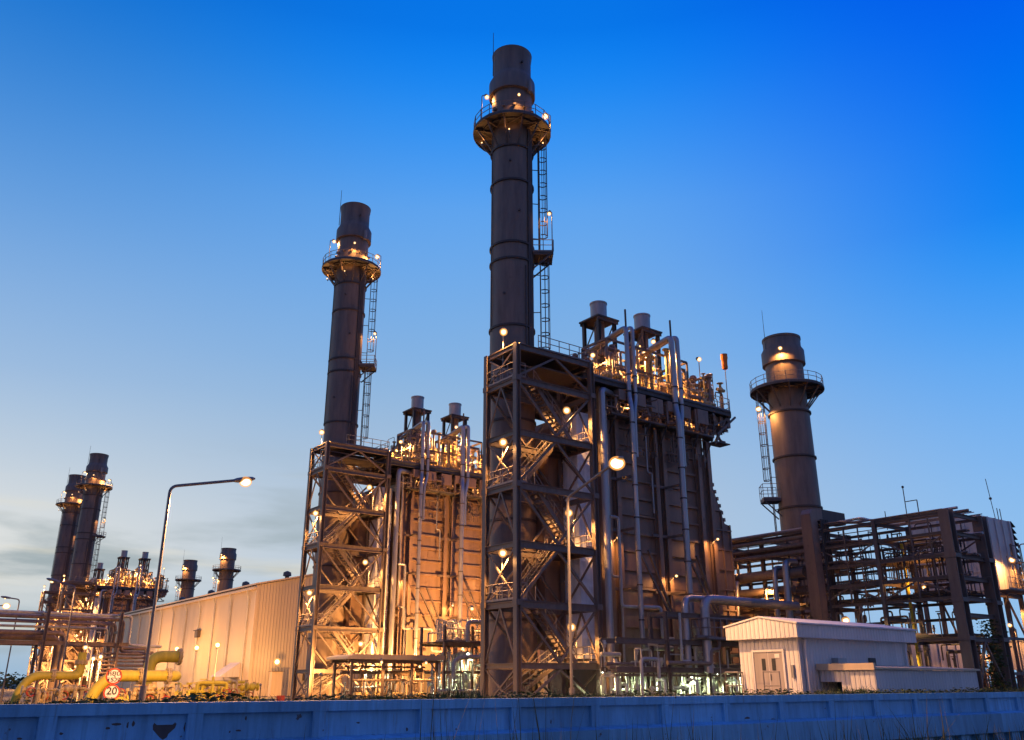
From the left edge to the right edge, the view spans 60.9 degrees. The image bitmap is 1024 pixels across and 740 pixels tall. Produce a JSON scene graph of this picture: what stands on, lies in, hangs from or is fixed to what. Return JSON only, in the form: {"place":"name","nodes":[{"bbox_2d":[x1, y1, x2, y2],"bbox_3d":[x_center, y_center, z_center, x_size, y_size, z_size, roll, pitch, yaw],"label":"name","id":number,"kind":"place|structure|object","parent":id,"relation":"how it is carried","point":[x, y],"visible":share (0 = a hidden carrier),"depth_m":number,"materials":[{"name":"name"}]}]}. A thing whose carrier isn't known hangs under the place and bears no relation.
{"place":"outdoors","nodes":[
{"label":"outdoors","id":0,"kind":"place"},
{"bbox_2d":[0,608,161,702],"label":"pipe bridge","id":1,"kind":"structure","parent":0,"point":[43,638],"depth_m":82.95,"materials":[{"name":"metal"}]},
{"bbox_2d":[276,695,284,700],"bbox_3d":[-15.560,22.323,58.476,0.620,0.900,0.620,14,-24,-34],"label":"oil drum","id":2,"kind":"object","parent":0,"point":[281,696],"visible":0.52,"depth_m":58.38,"materials":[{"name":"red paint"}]},
{"bbox_2d":[0,679,1023,703],"bbox_3d":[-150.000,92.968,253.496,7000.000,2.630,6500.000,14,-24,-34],"label":"ground","id":3,"kind":"structure","parent":0,"point":[7,695],"depth_m":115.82,"materials":[{"name":"green plant"}]},
{"bbox_2d":[0,596,19,701],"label":"street lamp","id":4,"kind":"object","parent":3,"relation":"on","point":[3,687],"visible":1,"depth_m":83.48,"materials":[{"name":"metal"}]},
{"bbox_2d":[0,672,32,688],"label":"treeline","id":5,"kind":"object","parent":3,"relation":"on","point":[13,681],"visible":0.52,"depth_m":274.29,"materials":[{"name":"green plant"}]},
{"bbox_2d":[27,585,65,686],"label":"stair tower","id":6,"kind":"structure","parent":3,"relation":"on","point":[42,602],"depth_m":245.90,"materials":[{"name":"metal"}]},
{"bbox_2d":[10,652,87,703],"bbox_3d":[-26.637,18.197,50.069,3.788,3.815,0.696,14,-24,-34],"label":"gas pipe","id":7,"kind":"object","parent":3,"relation":"on","point":[81,662],"visible":0.91,"depth_m":50.25,"materials":[{"name":"yellow metal"}]},
{"bbox_2d":[20,684,89,703],"bbox_3d":[-25.450,18.578,48.752,3.726,1.874,2.000,14,-24,-34],"label":"valve skid","id":8,"kind":"object","parent":3,"relation":"on","point":[42,695],"visible":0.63,"depth_m":48.46,"materials":[{"name":"metal"}]},
{"bbox_2d":[32,469,85,687],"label":"exhaust stack","id":9,"kind":"object","parent":3,"relation":"on","point":[71,504],"visible":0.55,"depth_m":257.57,"materials":[{"name":"paint"}]},
{"bbox_2d":[46,578,75,698],"bbox_3d":[-32.073,18.920,60.894,2.207,8.541,0.485,8,-21,-21],"label":"street lamp","id":10,"kind":"object","parent":3,"relation":"on","point":[51,580],"visible":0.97,"depth_m":61.76,"materials":[{"name":"metal"}]},
{"bbox_2d":[43,574,96,689],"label":"stair tower","id":11,"kind":"structure","parent":3,"relation":"on","point":[63,592],"depth_m":222.36,"materials":[{"name":"metal"}]},
{"bbox_2d":[59,447,112,686],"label":"exhaust stack","id":12,"kind":"object","parent":3,"relation":"on","point":[93,487],"visible":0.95,"depth_m":232.83,"materials":[{"name":"paint"}]},
{"bbox_2d":[59,572,114,686],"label":"heat recovery boiler","id":13,"kind":"object","parent":3,"relation":"on","point":[84,681],"visible":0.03,"depth_m":253.16,"materials":[{"name":"paint"}]},
{"bbox_2d":[93,563,104,583],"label":"steam vent","id":14,"kind":"object","parent":13,"relation":"on","point":[99,570],"visible":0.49,"depth_m":261.83,"materials":[{"name":"metal"}]},
{"bbox_2d":[87,655,95,691],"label":"yard lamp","id":15,"kind":"object","parent":3,"relation":"on","point":[93,657],"visible":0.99,"depth_m":74.86,"materials":[{"name":"white metal"}]},
{"bbox_2d":[96,653,102,680],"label":"yard lamp","id":16,"kind":"object","parent":3,"relation":"on","point":[100,655],"visible":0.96,"depth_m":76.22,"materials":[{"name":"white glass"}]},
{"bbox_2d":[103,668,121,698],"bbox_3d":[-17.233,14.031,37.451,0.660,2.300,0.130,9,-21,-22],"label":"traffic sign","id":17,"kind":"object","parent":3,"relation":"on","point":[113,677],"visible":0.88,"depth_m":37.58,"materials":[{"name":"white metal"}]},
{"bbox_2d":[74,561,168,687],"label":"heat recovery boiler","id":18,"kind":"object","parent":3,"relation":"on","point":[125,598],"visible":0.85,"depth_m":229.79,"materials":[{"name":"paint"}]},
{"bbox_2d":[116,550,129,583],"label":"steam vent","id":19,"kind":"object","parent":18,"relation":"on","point":[123,557],"visible":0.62,"depth_m":237.21,"materials":[{"name":"metal"}]},
{"bbox_2d":[138,552,150,583],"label":"steam vent","id":20,"kind":"object","parent":18,"relation":"on","point":[143,560],"visible":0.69,"depth_m":240.00,"materials":[{"name":"metal"}]},
{"bbox_2d":[84,667,180,699],"bbox_3d":[-20.021,17.258,46.101,5.112,2.870,1.620,14,-24,-34],"label":"gas pipe","id":21,"kind":"object","parent":3,"relation":"on","point":[101,684],"visible":0.76,"depth_m":45.91,"materials":[{"name":"yellow metal"}]},
{"bbox_2d":[115,682,189,701],"bbox_3d":[-18.379,16.895,44.255,4.226,1.992,2.568,14,-24,-34],"label":"valve skid","id":22,"kind":"object","parent":3,"relation":"on","point":[152,691],"visible":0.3,"depth_m":44.48,"materials":[{"name":"metal"}]},
{"bbox_2d":[141,648,183,685],"bbox_3d":[-22.484,19.785,55.730,2.310,3.822,1.044,14,-24,-34],"label":"gas pipe","id":23,"kind":"object","parent":3,"relation":"on","point":[175,657],"visible":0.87,"depth_m":55.98,"materials":[{"name":"yellow metal"}]},
{"bbox_2d":[175,551,201,600],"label":"bypass stack","id":24,"kind":"object","parent":3,"relation":"on","point":[188,580],"visible":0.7,"depth_m":277.71,"materials":[{"name":"paint"}]},
{"bbox_2d":[192,646,198,687],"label":"floodlight post","id":25,"kind":"object","parent":3,"relation":"on","point":[196,647],"visible":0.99,"depth_m":109.62,"materials":[{"name":"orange metal"}]},
{"bbox_2d":[138,477,254,700],"bbox_3d":[-12.372,8.731,34.420,3.619,9.627,0.528,14,-24,-34],"label":"street lamp","id":26,"kind":"object","parent":3,"relation":"on","point":[244,481],"visible":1,"depth_m":33.85,"materials":[{"name":"metal"}]},
{"bbox_2d":[175,677,230,701],"bbox_3d":[-18.180,19.000,50.543,2.900,2.286,2.600,14,-24,-34],"label":"valve skid","id":27,"kind":"object","parent":3,"relation":"on","point":[213,685],"visible":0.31,"depth_m":50.37,"materials":[{"name":"metal"}]},
{"bbox_2d":[214,643,219,676],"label":"floodlight post","id":28,"kind":"object","parent":3,"relation":"on","point":[217,644],"visible":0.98,"depth_m":104.14,"materials":[{"name":"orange metal"}]},
{"bbox_2d":[199,680,246,693],"bbox_3d":[-18.880,21.264,57.008,3.400,1.902,0.326,14,-24,-34],"label":"gas pipe","id":29,"kind":"object","parent":3,"relation":"on","point":[240,681],"visible":0.21,"depth_m":57.45,"materials":[{"name":"yellow metal"}]},
{"bbox_2d":[212,544,240,591],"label":"bypass stack","id":30,"kind":"object","parent":3,"relation":"on","point":[226,570],"visible":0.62,"depth_m":253.06,"materials":[{"name":"paint"}]},
{"bbox_2d":[109,571,357,695],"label":"turbine hall","id":31,"kind":"structure","parent":3,"relation":"on","point":[248,627],"depth_m":126.20,"materials":[{"name":"metal"}]},
{"bbox_2d":[224,680,258,701],"bbox_3d":[-17.740,21.005,56.017,3.400,2.062,2.637,14,-24,-34],"label":"valve skid","id":32,"kind":"object","parent":3,"relation":"on","point":[243,690],"visible":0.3,"depth_m":56.53,"materials":[{"name":"metal"}]},
{"bbox_2d":[267,660,283,696],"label":"control cabinet","id":33,"kind":"object","parent":3,"relation":"on","point":[275,683],"visible":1,"depth_m":115.54,"materials":[{"name":"metal"}]},
{"bbox_2d":[319,672,322,698],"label":"floodlight post","id":34,"kind":"object","parent":3,"relation":"on","point":[320,674],"visible":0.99,"depth_m":83.53,"materials":[{"name":"orange metal"}]},
{"bbox_2d":[287,429,391,700],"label":"stair tower","id":35,"kind":"structure","parent":3,"relation":"on","point":[362,514],"depth_m":92.99,"materials":[{"name":"metal"}]},
{"bbox_2d":[304,191,380,699],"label":"exhaust stack","id":36,"kind":"object","parent":3,"relation":"on","point":[350,269],"visible":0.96,"depth_m":103.98,"materials":[{"name":"paint"}]},
{"bbox_2d":[353,681,366,699],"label":"pump","id":37,"kind":"object","parent":3,"relation":"on","point":[364,693],"visible":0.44,"depth_m":66.88,"materials":[{"name":"metal"}]},
{"bbox_2d":[372,682,385,696],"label":"pump","id":38,"kind":"object","parent":3,"relation":"on","point":[379,692],"visible":0.19,"depth_m":67.79,"materials":[{"name":"metal"}]},
{"bbox_2d":[340,664,423,699],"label":"valve skid","id":39,"kind":"object","parent":3,"relation":"on","point":[373,687],"visible":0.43,"depth_m":69.77,"materials":[{"name":"silver metal"}]},
{"bbox_2d":[326,654,444,698],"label":"pump shelter","id":40,"kind":"object","parent":3,"relation":"on","point":[383,659],"visible":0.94,"depth_m":68.69,"materials":[{"name":"metal"}]},
{"bbox_2d":[391,682,405,698],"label":"pump","id":41,"kind":"object","parent":3,"relation":"on","point":[402,688],"visible":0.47,"depth_m":68.95,"materials":[{"name":"metal"}]},
{"bbox_2d":[412,682,423,697],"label":"pump","id":42,"kind":"object","parent":3,"relation":"on","point":[420,692],"visible":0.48,"depth_m":69.86,"materials":[{"name":"metal"}]},
{"bbox_2d":[344,408,549,696],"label":"heat recovery boiler","id":43,"kind":"object","parent":3,"relation":"on","point":[434,560],"visible":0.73,"depth_m":100.03,"materials":[{"name":"paint"}]},
{"bbox_2d":[402,395,431,445],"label":"steam vent","id":44,"kind":"object","parent":43,"relation":"on","point":[415,411],"visible":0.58,"depth_m":109.36,"materials":[{"name":"metal"}]},
{"bbox_2d":[440,402,468,457],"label":"steam vent","id":45,"kind":"object","parent":43,"relation":"on","point":[454,417],"visible":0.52,"depth_m":112.10,"materials":[{"name":"metal"}]},
{"bbox_2d":[418,605,480,697],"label":"process skid","id":46,"kind":"object","parent":3,"relation":"on","point":[466,677],"visible":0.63,"depth_m":79.30,"materials":[{"name":"grey metal"}]},
{"bbox_2d":[0,692,1023,739],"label":"boundary wall","id":47,"kind":"structure","parent":3,"relation":"on","point":[738,715],"depth_m":21.23,"materials":[{"name":"concrete"}]},
{"bbox_2d":[473,33,553,696],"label":"exhaust stack","id":48,"kind":"object","parent":3,"relation":"on","point":[512,134],"visible":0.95,"depth_m":76.63,"materials":[{"name":"paint"}]},
{"bbox_2d":[480,328,604,697],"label":"stair tower","id":49,"kind":"structure","parent":3,"relation":"on","point":[550,370],"depth_m":65.44,"materials":[{"name":"metal"}]},
{"bbox_2d":[566,456,623,694],"bbox_3d":[3.647,9.352,37.695,0.726,10.872,3.955,14,-24,-34],"label":"street lamp","id":50,"kind":"object","parent":3,"relation":"on","point":[617,462],"visible":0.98,"depth_m":38.76,"materials":[{"name":"metal"}]},
{"bbox_2d":[259,646,1023,739],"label":"weeds","id":51,"kind":"object","parent":3,"relation":"on","point":[917,736],"visible":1,"depth_m":24.60,"materials":[{"name":"green plant"}]},
{"bbox_2d":[654,678,668,695],"bbox_3d":[10.283,22.431,60.404,1.270,2.000,1.250,14,-24,-34],"label":"pump","id":52,"kind":"object","parent":3,"relation":"on","point":[664,682],"visible":0.32,"depth_m":60.63,"materials":[{"name":"metal"}]},
{"bbox_2d":[629,673,723,695],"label":"pipe support trestle","id":53,"kind":"object","parent":3,"relation":"on","point":[674,681],"visible":0.05,"depth_m":67.88,"materials":[{"name":"grey metal"}]},
{"bbox_2d":[535,309,827,696],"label":"heat recovery boiler","id":54,"kind":"object","parent":3,"relation":"on","point":[665,537],"visible":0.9,"depth_m":73.10,"materials":[{"name":"paint"}]},
{"bbox_2d":[579,300,618,367],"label":"steam vent","id":55,"kind":"object","parent":54,"relation":"on","point":[598,321],"visible":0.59,"depth_m":82.07,"materials":[{"name":"metal"}]},
{"bbox_2d":[623,313,662,386],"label":"steam vent","id":56,"kind":"object","parent":54,"relation":"on","point":[644,332],"visible":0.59,"depth_m":84.77,"materials":[{"name":"metal"}]},
{"bbox_2d":[720,353,728,409],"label":"windsock","id":57,"kind":"object","parent":54,"relation":"on","point":[724,357],"visible":0.98,"depth_m":83.66,"materials":[{"name":"fabric"}]},
{"bbox_2d":[687,678,700,695],"bbox_3d":[12.843,23.080,62.211,1.270,2.000,1.250,14,-24,-34],"label":"pump","id":58,"kind":"object","parent":3,"relation":"on","point":[695,681],"visible":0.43,"depth_m":62.39,"materials":[{"name":"metal"}]},
{"bbox_2d":[599,595,800,696],"bbox_3d":[14.783,21.633,67.181,20.700,8.251,4.324,14,-24,-34],"label":"pipe gantry","id":59,"kind":"object","parent":3,"relation":"on","point":[708,669],"visible":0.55,"depth_m":64.86,"materials":[{"name":"metal"}]},
{"bbox_2d":[727,679,737,694],"bbox_3d":[16.363,23.972,64.696,1.270,2.000,1.250,14,-24,-34],"label":"pump","id":60,"kind":"object","parent":3,"relation":"on","point":[736,683],"visible":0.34,"depth_m":64.92,"materials":[{"name":"metal"}]},
{"bbox_2d":[749,316,831,620],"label":"bypass stack","id":61,"kind":"object","parent":3,"relation":"on","point":[786,391],"visible":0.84,"depth_m":95.07,"materials":[{"name":"paint"}]},
{"bbox_2d":[723,616,916,694],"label":"white shed","id":62,"kind":"structure","parent":3,"relation":"on","point":[782,653],"depth_m":37.52,"materials":[{"name":"paint"}]},
{"bbox_2d":[751,649,788,694],"bbox_3d":[10.969,12.999,37.078,0.098,2.090,1.680,14,-24,-34],"label":"door","id":63,"kind":"structure","parent":62,"relation":"in","point":[762,660],"depth_m":37.14,"materials":[{"name":"paint"}]},
{"bbox_2d":[732,486,1016,690],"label":"pipe rack","id":64,"kind":"object","parent":3,"relation":"on","point":[814,571],"visible":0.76,"depth_m":70.40,"materials":[{"name":"metal"}]},
{"bbox_2d":[816,663,979,693],"bbox_3d":[16.935,13.996,37.576,8.430,2.450,2.670,14,-24,-34],"label":"lean to annex","id":65,"kind":"object","parent":3,"relation":"on","point":[857,676],"visible":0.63,"depth_m":36.05,"materials":[{"name":"white metal"}]},
{"bbox_2d":[907,633,962,670],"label":"equipment enclosure","id":66,"kind":"object","parent":3,"relation":"on","point":[935,654],"visible":0.02,"depth_m":75.57,"materials":[{"name":"paint"}]},
{"bbox_2d":[973,619,1015,691],"bbox_3d":[36.110,21.876,65.057,3.625,6.332,2.436,4,-20,-11],"label":"climbing plant","id":67,"kind":"object","parent":3,"relation":"on","point":[997,681],"visible":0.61,"depth_m":64.98,"materials":[{"name":"green plant"}]},
{"bbox_2d":[976,637,1023,690],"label":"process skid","id":68,"kind":"object","parent":3,"relation":"on","point":[1019,674],"visible":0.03,"depth_m":70.81,"materials":[{"name":"metal"}]},
{"bbox_2d":[1008,621,1023,677],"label":"floodlight post","id":69,"kind":"object","parent":3,"relation":"on","point":[1009,623],"visible":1,"depth_m":76.91,"materials":[{"name":"grey metal"}]},
{"bbox_2d":[1009,640,1023,669],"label":"equipment enclosure","id":70,"kind":"object","parent":3,"relation":"on","point":[1021,644],"visible":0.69,"depth_m":78.49,"materials":[{"name":"metal"}]},
{"bbox_2d":[0,0,1023,681],"label":"sky","id":71,"kind":"structure","parent":0,"point":[847,176],"materials":[{"name":"blue"}]},
{"bbox_2d":[910,479,1023,682],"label":"filter house","id":72,"kind":"structure","parent":0,"point":[1007,558],"depth_m":86.04,"materials":[{"name":"metal"}]}
]}

